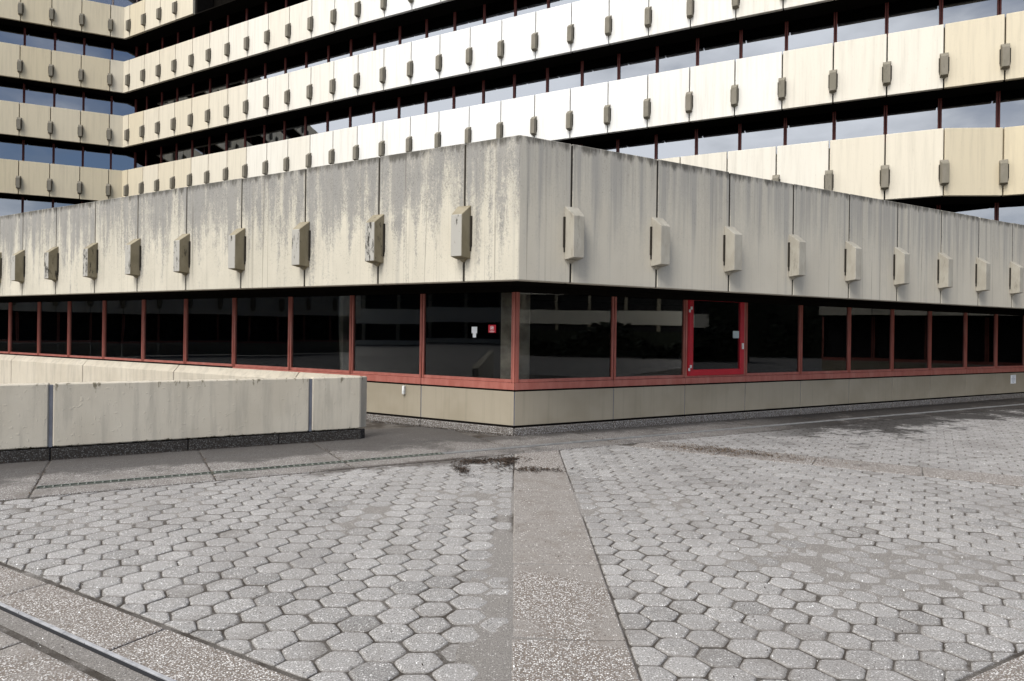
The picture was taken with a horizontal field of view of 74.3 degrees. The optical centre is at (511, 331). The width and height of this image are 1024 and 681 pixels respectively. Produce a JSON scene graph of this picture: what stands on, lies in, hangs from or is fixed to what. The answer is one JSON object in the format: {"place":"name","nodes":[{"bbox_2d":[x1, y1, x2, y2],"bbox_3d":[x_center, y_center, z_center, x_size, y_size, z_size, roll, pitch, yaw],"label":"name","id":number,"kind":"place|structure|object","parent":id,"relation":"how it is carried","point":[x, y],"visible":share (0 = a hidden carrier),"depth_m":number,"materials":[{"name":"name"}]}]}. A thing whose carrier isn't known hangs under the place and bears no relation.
{"place":"outdoors","nodes":[
{"label":"outdoors","id":0,"kind":"place"},
{"bbox_2d":[0,610,154,680],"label":"sand","id":1,"kind":"structure","parent":0,"point":[108,668],"depth_m":3.54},
{"bbox_2d":[0,485,171,565],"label":"sand","id":2,"kind":"structure","parent":0,"point":[69,510],"depth_m":6.12,"materials":[{"name":"grey sand"}]},
{"bbox_2d":[0,455,512,680],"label":"hexagonal paving","id":3,"kind":"structure","parent":0,"point":[338,661],"depth_m":4.94,"materials":[{"name":"concrete"}]},
{"bbox_2d":[428,454,602,475],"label":"leaf litter","id":4,"kind":"object","parent":3,"relation":"on","point":[507,461],"visible":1,"depth_m":8.59,"materials":[{"name":"brown plant"}]},
{"bbox_2d":[0,439,1023,680],"bbox_3d":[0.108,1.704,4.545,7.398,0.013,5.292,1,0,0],"label":"sand","id":5,"kind":"structure","parent":0,"point":[489,653],"depth_m":4.64,"materials":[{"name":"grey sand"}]},
{"bbox_2d":[0,398,1023,500],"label":"apron paving","id":6,"kind":"structure","parent":0,"point":[18,480],"depth_m":9.29,"materials":[{"name":"grey concrete"}]},
{"bbox_2d":[0,376,366,463],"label":"ramp wall","id":7,"kind":"structure","parent":6,"relation":"on","point":[56,421],"depth_m":9.17,"materials":[{"name":"concrete"}]},
{"bbox_2d":[36,452,440,488],"bbox_3d":[-2.959,1.683,8.193,4.610,0.056,0.116,1,0,-30],"label":"drain grate","id":8,"kind":"object","parent":6,"relation":"in","point":[202,473],"visible":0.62,"depth_m":8.01,"materials":[{"name":"grey metal"}]},
{"bbox_2d":[0,565,1023,680],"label":"pebble slab paving","id":9,"kind":"structure","parent":0,"point":[93,622],"depth_m":3.56,"materials":[{"name":"grey concrete"}]},
{"bbox_2d":[36,408,1023,497],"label":"sand","id":10,"kind":"structure","parent":0,"point":[372,425],"depth_m":8.53,"materials":[{"name":"grey sand"}]},
{"bbox_2d":[512,450,639,680],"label":"pebble slab paving","id":11,"kind":"structure","parent":0,"point":[566,606],"depth_m":4.40,"materials":[{"name":"grey concrete"}]},
{"bbox_2d":[560,445,1023,680],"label":"hexagonal paving","id":12,"kind":"structure","parent":0,"point":[685,665],"depth_m":4.95,"materials":[{"name":"concrete"}]},
{"bbox_2d":[631,442,1023,486],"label":"pebble slab paving","id":13,"kind":"structure","parent":0,"point":[955,474],"depth_m":8.84,"materials":[{"name":"grey concrete"}]},
{"bbox_2d":[611,439,860,465],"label":"leaf litter","id":14,"kind":"object","parent":13,"relation":"on","point":[738,453],"visible":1,"depth_m":9.73,"materials":[{"name":"brown plant"}]},
{"bbox_2d":[658,408,1023,476],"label":"hexagonal paving","id":15,"kind":"structure","parent":0,"point":[930,429],"depth_m":10.82,"materials":[{"name":"concrete"}]},
{"bbox_2d":[887,497,1023,560],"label":"sand","id":16,"kind":"structure","parent":0,"point":[1002,506],"depth_m":6.61,"materials":[{"name":"grey sand"}]},
{"label":"ground","id":17,"kind":"structure","parent":0,"visible":0},
{"bbox_2d":[0,602,175,680],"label":"steel edging","id":18,"kind":"object","parent":17,"relation":"on","point":[119,659],"visible":0.55,"depth_m":3.59,"materials":[{"name":"metal"}]},
{"bbox_2d":[0,354,355,384],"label":"retaining wall","id":19,"kind":"structure","parent":17,"relation":"on","point":[14,369],"depth_m":16.70,"materials":[{"name":"concrete"}]},
{"bbox_2d":[0,135,1023,435],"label":"office building","id":20,"kind":"structure","parent":17,"relation":"on","point":[794,299],"depth_m":13.24,"materials":[{"name":"concrete"}]},
{"bbox_2d":[0,303,9,353],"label":"window","id":21,"kind":"structure","parent":20,"relation":"in","point":[4,307],"depth_m":19.69,"materials":[{"name":"black glass"}]},
{"bbox_2d":[9,302,38,354],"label":"window","id":22,"kind":"structure","parent":20,"relation":"in","point":[24,316],"depth_m":19.11,"materials":[{"name":"black glass"}]},
{"bbox_2d":[38,301,68,356],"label":"window","id":23,"kind":"structure","parent":20,"relation":"in","point":[53,338],"depth_m":18.29,"materials":[{"name":"black glass"}]},
{"bbox_2d":[68,301,103,358],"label":"window","id":24,"kind":"structure","parent":20,"relation":"in","point":[86,318],"depth_m":17.48,"materials":[{"name":"black glass"}]},
{"bbox_2d":[103,300,143,360],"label":"window","id":25,"kind":"structure","parent":20,"relation":"in","point":[123,319],"depth_m":16.63,"materials":[{"name":"black glass"}]},
{"bbox_2d":[143,299,185,363],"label":"window","id":26,"kind":"structure","parent":20,"relation":"in","point":[164,320],"depth_m":15.78,"materials":[{"name":"black glass"}]},
{"bbox_2d":[185,298,233,365],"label":"window","id":27,"kind":"structure","parent":20,"relation":"in","point":[209,330],"depth_m":14.93,"materials":[{"name":"black glass"}]},
{"bbox_2d":[234,297,290,369],"bbox_3d":[-5.212,0.031,14.069,1.708,1.476,0.055,1,0,30],"label":"window","id":28,"kind":"structure","parent":20,"relation":"in","point":[261,324],"depth_m":14.07,"materials":[{"name":"black glass"}]},
{"bbox_2d":[290,295,351,372],"bbox_3d":[-3.746,0.050,13.209,1.648,1.476,0.055,1,0,30],"label":"window","id":29,"kind":"structure","parent":20,"relation":"in","point":[316,322],"depth_m":13.24,"materials":[{"name":"black glass"}]},
{"bbox_2d":[351,294,422,376],"bbox_3d":[-2.301,0.071,12.361,1.658,1.472,0.055,1,0,30],"label":"window","id":30,"kind":"structure","parent":20,"relation":"in","point":[421,295],"depth_m":12.33,"materials":[{"name":"red metal"}]},
{"bbox_2d":[422,292,515,382],"bbox_3d":[-0.757,0.091,11.456,1.878,1.472,0.055,1,0,30],"label":"window","id":31,"kind":"structure","parent":20,"relation":"in","point":[491,328],"depth_m":11.24,"materials":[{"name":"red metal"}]},
{"bbox_2d":[515,292,613,382],"bbox_3d":[0.921,0.113,11.473,1.993,1.472,0.055,1,0,-30],"label":"window","id":32,"kind":"structure","parent":20,"relation":"in","point":[517,380],"depth_m":11.27,"materials":[{"name":"red metal"}]},
{"bbox_2d":[613,297,684,379],"bbox_3d":[2.535,0.134,12.391,1.678,1.472,0.055,1,0,-30],"label":"window","id":33,"kind":"structure","parent":20,"relation":"in","point":[615,298],"depth_m":12.34,"materials":[{"name":"red metal"}]},
{"bbox_2d":[687,300,744,375],"bbox_3d":[3.987,0.093,13.192,1.525,1.527,0.105,1,0,-30],"label":"door","id":34,"kind":"structure","parent":20,"relation":"in","point":[715,336],"depth_m":13.21,"materials":[{"name":"red paint"}]},
{"bbox_2d":[745,303,800,375],"bbox_3d":[5.426,0.170,14.034,1.668,1.476,0.055,1,0,-30],"label":"window","id":35,"kind":"structure","parent":20,"relation":"in","point":[772,331],"depth_m":14.04,"materials":[{"name":"black glass"}]},
{"bbox_2d":[800,305,848,373],"bbox_3d":[6.884,0.189,14.862,1.643,1.476,0.055,1,0,-30],"label":"window","id":36,"kind":"structure","parent":20,"relation":"in","point":[824,340],"depth_m":14.86,"materials":[{"name":"black glass"}]},
{"bbox_2d":[849,307,892,372],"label":"window","id":37,"kind":"structure","parent":20,"relation":"in","point":[870,330],"depth_m":15.68,"materials":[{"name":"black glass"}]},
{"bbox_2d":[892,309,929,370],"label":"window","id":38,"kind":"structure","parent":20,"relation":"in","point":[910,328],"depth_m":16.49,"materials":[{"name":"black glass"}]},
{"bbox_2d":[930,311,965,369],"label":"window","id":39,"kind":"structure","parent":20,"relation":"in","point":[947,329],"depth_m":17.30,"materials":[{"name":"black glass"}]},
{"bbox_2d":[965,313,996,368],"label":"window","id":40,"kind":"structure","parent":20,"relation":"in","point":[981,329],"depth_m":18.10,"materials":[{"name":"black glass"}]},
{"bbox_2d":[996,314,1023,367],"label":"window","id":41,"kind":"structure","parent":20,"relation":"in","point":[1010,328],"depth_m":18.86,"materials":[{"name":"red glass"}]},
{"bbox_2d":[0,0,1023,305],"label":"office tower","id":42,"kind":"structure","parent":17,"relation":"on","point":[914,102],"depth_m":29.78,"materials":[{"name":"paint"}]},
{"bbox_2d":[0,138,22,160],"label":"window","id":43,"kind":"structure","parent":42,"relation":"in","point":[12,149],"depth_m":42.56,"materials":[{"name":"blue glass"}]},
{"bbox_2d":[0,195,22,215],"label":"window","id":44,"kind":"structure","parent":42,"relation":"in","point":[9,205],"depth_m":42.55,"materials":[{"name":"blue glass"}]},
{"bbox_2d":[0,81,23,102],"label":"window","id":45,"kind":"structure","parent":42,"relation":"in","point":[9,91],"depth_m":42.55,"materials":[{"name":"blue glass"}]},
{"bbox_2d":[0,24,24,46],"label":"window","id":46,"kind":"structure","parent":42,"relation":"in","point":[8,34],"depth_m":42.54,"materials":[{"name":"blue glass"}]},
{"bbox_2d":[23,197,52,212],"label":"window","id":47,"kind":"structure","parent":42,"relation":"in","point":[29,204],"depth_m":43.12,"materials":[{"name":"blue glass"}]},
{"bbox_2d":[23,140,53,163],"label":"window","id":48,"kind":"structure","parent":42,"relation":"in","point":[33,151],"depth_m":43.16,"materials":[{"name":"blue glass"}]},
{"bbox_2d":[24,84,53,106],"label":"window","id":49,"kind":"structure","parent":42,"relation":"in","point":[33,94],"depth_m":43.15,"materials":[{"name":"blue glass"}]},
{"bbox_2d":[25,28,54,51],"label":"window","id":50,"kind":"structure","parent":42,"relation":"in","point":[33,38],"depth_m":43.16,"materials":[{"name":"blue glass"}]},
{"bbox_2d":[54,143,82,166],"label":"window","id":51,"kind":"structure","parent":42,"relation":"in","point":[71,155],"depth_m":43.86,"materials":[{"name":"blue glass"}]},
{"bbox_2d":[54,88,83,110],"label":"window","id":52,"kind":"structure","parent":42,"relation":"in","point":[67,99],"depth_m":43.85,"materials":[{"name":"blue glass"}]},
{"bbox_2d":[55,33,83,55],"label":"window","id":53,"kind":"structure","parent":42,"relation":"in","point":[63,43],"depth_m":43.85,"materials":[{"name":"blue glass"}]},
{"bbox_2d":[146,147,160,165],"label":"window","id":54,"kind":"structure","parent":42,"relation":"in","point":[153,156],"depth_m":44.46,"materials":[{"name":"black glass"}]},
{"bbox_2d":[161,144,175,162],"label":"window","id":55,"kind":"structure","parent":42,"relation":"in","point":[168,153],"depth_m":43.64,"materials":[{"name":"black glass"}]},
{"bbox_2d":[176,140,191,159],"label":"window","id":56,"kind":"structure","parent":42,"relation":"in","point":[183,150],"depth_m":42.80,"materials":[{"name":"black glass"}]},
{"bbox_2d":[177,84,192,101],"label":"window","id":57,"kind":"structure","parent":42,"relation":"in","point":[185,92],"depth_m":42.83,"materials":[{"name":"black glass"}]},
{"bbox_2d":[192,137,208,156],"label":"window","id":58,"kind":"structure","parent":42,"relation":"in","point":[200,147],"depth_m":41.98,"materials":[{"name":"black glass"}]},
{"bbox_2d":[193,79,209,97],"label":"window","id":59,"kind":"structure","parent":42,"relation":"in","point":[201,88],"depth_m":41.97,"materials":[{"name":"black glass"}]},
{"bbox_2d":[209,133,225,153],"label":"window","id":60,"kind":"structure","parent":42,"relation":"in","point":[217,143],"depth_m":41.15,"materials":[{"name":"black glass"}]},
{"bbox_2d":[210,74,226,92],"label":"window","id":61,"kind":"structure","parent":42,"relation":"in","point":[219,83],"depth_m":41.14,"materials":[{"name":"black glass"}]},
{"bbox_2d":[226,129,244,150],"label":"window","id":62,"kind":"structure","parent":42,"relation":"in","point":[234,140],"depth_m":40.30,"materials":[{"name":"black glass"}]},
{"bbox_2d":[227,69,245,88],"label":"window","id":63,"kind":"structure","parent":42,"relation":"in","point":[238,78],"depth_m":40.30,"materials":[{"name":"black glass"}]},
{"bbox_2d":[228,9,246,26],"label":"window","id":64,"kind":"structure","parent":42,"relation":"in","point":[239,17],"depth_m":40.29,"materials":[{"name":"black glass"}]},
{"bbox_2d":[245,125,263,146],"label":"window","id":65,"kind":"structure","parent":42,"relation":"in","point":[254,136],"depth_m":39.45,"materials":[{"name":"black glass"}]},
{"bbox_2d":[246,63,264,83],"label":"window","id":66,"kind":"structure","parent":42,"relation":"in","point":[256,73],"depth_m":39.45,"materials":[{"name":"black glass"}]},
{"bbox_2d":[246,2,265,20],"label":"window","id":67,"kind":"structure","parent":42,"relation":"in","point":[259,10],"depth_m":39.43,"materials":[{"name":"black glass"}]},
{"bbox_2d":[264,121,284,143],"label":"window","id":68,"kind":"structure","parent":42,"relation":"in","point":[274,132],"depth_m":38.59,"materials":[{"name":"black glass"}]},
{"bbox_2d":[265,58,284,78],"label":"window","id":69,"kind":"structure","parent":42,"relation":"in","point":[275,68],"depth_m":38.58,"materials":[{"name":"black glass"}]},
{"bbox_2d":[284,116,304,139],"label":"window","id":70,"kind":"structure","parent":42,"relation":"in","point":[294,128],"depth_m":37.75,"materials":[{"name":"black glass"}]},
{"bbox_2d":[285,52,305,73],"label":"window","id":71,"kind":"structure","parent":42,"relation":"in","point":[296,62],"depth_m":37.76,"materials":[{"name":"black glass"}]},
{"bbox_2d":[305,112,326,135],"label":"window","id":72,"kind":"structure","parent":42,"relation":"in","point":[317,123],"depth_m":36.90,"materials":[{"name":"black glass"}]},
{"bbox_2d":[306,46,327,67],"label":"window","id":73,"kind":"structure","parent":42,"relation":"in","point":[319,56],"depth_m":36.89,"materials":[{"name":"black glass"}]},
{"bbox_2d":[327,107,349,131],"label":"window","id":74,"kind":"structure","parent":42,"relation":"in","point":[336,119],"depth_m":36.06,"materials":[{"name":"black glass"}]},
{"bbox_2d":[328,39,350,61],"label":"window","id":75,"kind":"structure","parent":42,"relation":"in","point":[341,50],"depth_m":36.07,"materials":[{"name":"black glass"}]},
{"bbox_2d":[350,102,373,126],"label":"window","id":76,"kind":"structure","parent":42,"relation":"in","point":[363,114],"depth_m":35.21,"materials":[{"name":"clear glass"}]},
{"bbox_2d":[351,33,374,55],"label":"window","id":77,"kind":"structure","parent":42,"relation":"in","point":[364,44],"depth_m":35.21,"materials":[{"name":"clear glass"}]},
{"bbox_2d":[374,97,398,122],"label":"window","id":78,"kind":"structure","parent":42,"relation":"in","point":[384,110],"depth_m":34.41,"materials":[{"name":"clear glass"}]},
{"bbox_2d":[374,26,399,50],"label":"window","id":79,"kind":"structure","parent":42,"relation":"in","point":[391,37],"depth_m":34.41,"materials":[{"name":"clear glass"}]},
{"bbox_2d":[399,92,425,118],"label":"window","id":80,"kind":"structure","parent":42,"relation":"in","point":[415,104],"depth_m":33.62,"materials":[{"name":"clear glass"}]},
{"bbox_2d":[400,19,426,43],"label":"window","id":81,"kind":"structure","parent":42,"relation":"in","point":[418,30],"depth_m":33.62,"materials":[{"name":"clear glass"}]},
{"bbox_2d":[426,86,453,113],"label":"window","id":82,"kind":"structure","parent":42,"relation":"in","point":[439,100],"depth_m":32.82,"materials":[{"name":"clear glass"}]},
{"bbox_2d":[427,12,454,37],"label":"window","id":83,"kind":"structure","parent":42,"relation":"in","point":[443,24],"depth_m":32.82,"materials":[{"name":"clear glass"}]},
{"bbox_2d":[454,81,483,108],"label":"window","id":84,"kind":"structure","parent":42,"relation":"in","point":[471,94],"depth_m":32.03,"materials":[{"name":"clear glass"}]},
{"bbox_2d":[455,5,484,30],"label":"window","id":85,"kind":"structure","parent":42,"relation":"in","point":[468,18],"depth_m":32.03,"materials":[{"name":"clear glass"}]},
{"bbox_2d":[483,75,514,103],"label":"window","id":86,"kind":"structure","parent":42,"relation":"in","point":[502,88],"depth_m":31.24,"materials":[{"name":"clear glass"}]},
{"bbox_2d":[484,0,514,23],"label":"window","id":87,"kind":"structure","parent":42,"relation":"in","point":[503,9],"depth_m":31.24,"materials":[{"name":"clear glass"}]},
{"bbox_2d":[514,68,547,97],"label":"window","id":88,"kind":"structure","parent":42,"relation":"in","point":[533,82],"depth_m":30.43,"materials":[{"name":"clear glass"}]},
{"bbox_2d":[515,0,547,15],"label":"window","id":89,"kind":"structure","parent":42,"relation":"in","point":[522,7],"depth_m":30.51,"materials":[{"name":"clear glass"}]},
{"bbox_2d":[547,61,581,91],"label":"window","id":90,"kind":"structure","parent":42,"relation":"in","point":[568,76],"depth_m":29.62,"materials":[{"name":"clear glass"}]},
{"bbox_2d":[581,140,617,151],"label":"window","id":91,"kind":"structure","parent":42,"relation":"in","point":[607,145],"depth_m":28.65,"materials":[{"name":"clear glass"}]},
{"bbox_2d":[582,54,618,85],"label":"window","id":92,"kind":"structure","parent":42,"relation":"in","point":[604,69],"depth_m":28.80,"materials":[{"name":"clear glass"}]},
{"bbox_2d":[618,135,655,158],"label":"window","id":93,"kind":"structure","parent":42,"relation":"in","point":[645,146],"depth_m":27.95,"materials":[{"name":"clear glass"}]},
{"bbox_2d":[619,46,657,79],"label":"window","id":94,"kind":"structure","parent":42,"relation":"in","point":[640,62],"depth_m":27.99,"materials":[{"name":"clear glass"}]},
{"bbox_2d":[656,129,696,158],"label":"window","id":95,"kind":"structure","parent":42,"relation":"in","point":[682,143],"depth_m":27.20,"materials":[{"name":"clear glass"}]},
{"bbox_2d":[657,38,697,72],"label":"window","id":96,"kind":"structure","parent":42,"relation":"in","point":[684,54],"depth_m":27.20,"materials":[{"name":"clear glass"}]},
{"bbox_2d":[696,124,739,158],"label":"window","id":97,"kind":"structure","parent":42,"relation":"in","point":[721,138],"depth_m":26.41,"materials":[{"name":"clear glass"}]},
{"bbox_2d":[698,30,740,65],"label":"window","id":98,"kind":"structure","parent":42,"relation":"in","point":[727,46],"depth_m":26.41,"materials":[{"name":"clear glass"}]},
{"bbox_2d":[740,118,784,153],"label":"window","id":99,"kind":"structure","parent":42,"relation":"in","point":[768,133],"depth_m":25.65,"materials":[{"name":"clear glass"}]},
{"bbox_2d":[741,22,786,57],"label":"window","id":100,"kind":"structure","parent":42,"relation":"in","point":[768,39],"depth_m":25.65,"materials":[{"name":"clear glass"}]},
{"bbox_2d":[785,112,833,147],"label":"window","id":101,"kind":"structure","parent":42,"relation":"in","point":[816,127],"depth_m":24.87,"materials":[{"name":"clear glass"}]},
{"bbox_2d":[787,12,834,50],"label":"window","id":102,"kind":"structure","parent":42,"relation":"in","point":[817,30],"depth_m":24.88,"materials":[{"name":"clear glass"}]},
{"bbox_2d":[834,105,884,139],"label":"window","id":103,"kind":"structure","parent":42,"relation":"in","point":[864,122],"depth_m":24.13,"materials":[{"name":"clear glass"}]},
{"bbox_2d":[836,3,886,41],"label":"window","id":104,"kind":"structure","parent":42,"relation":"in","point":[869,21],"depth_m":24.11,"materials":[{"name":"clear glass"}]},
{"bbox_2d":[886,98,939,133],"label":"window","id":105,"kind":"structure","parent":42,"relation":"in","point":[919,115],"depth_m":23.37,"materials":[{"name":"grey glass"}]},
{"bbox_2d":[887,0,940,36],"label":"window","id":106,"kind":"structure","parent":42,"relation":"in","point":[902,15],"depth_m":23.39,"materials":[{"name":"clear glass"}]},
{"bbox_2d":[939,203,995,219],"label":"window","id":107,"kind":"structure","parent":42,"relation":"in","point":[987,210],"depth_m":22.53,"materials":[{"name":"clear glass"}]},
{"bbox_2d":[940,91,997,128],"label":"window","id":108,"kind":"structure","parent":42,"relation":"in","point":[975,110],"depth_m":22.60,"materials":[{"name":"grey glass"}]},
{"bbox_2d":[941,0,998,26],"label":"window","id":109,"kind":"structure","parent":42,"relation":"in","point":[952,11],"depth_m":22.66,"materials":[{"name":"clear glass"}]},
{"bbox_2d":[997,201,1023,224],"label":"window","id":110,"kind":"structure","parent":42,"relation":"in","point":[1010,212],"depth_m":22.06,"materials":[{"name":"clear glass"}]},
{"bbox_2d":[998,88,1023,127],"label":"window","id":111,"kind":"structure","parent":42,"relation":"in","point":[1010,102],"depth_m":22.08,"materials":[{"name":"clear glass"}]},
{"bbox_2d":[999,0,1023,16],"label":"window","id":112,"kind":"structure","parent":42,"relation":"in","point":[1006,6],"depth_m":22.11,"materials":[{"name":"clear glass"}]},
{"bbox_2d":[442,404,1023,453],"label":"drain cover","id":113,"kind":"object","parent":17,"relation":"on","point":[499,448],"visible":0.42,"depth_m":11.55,"materials":[{"name":"metal"}]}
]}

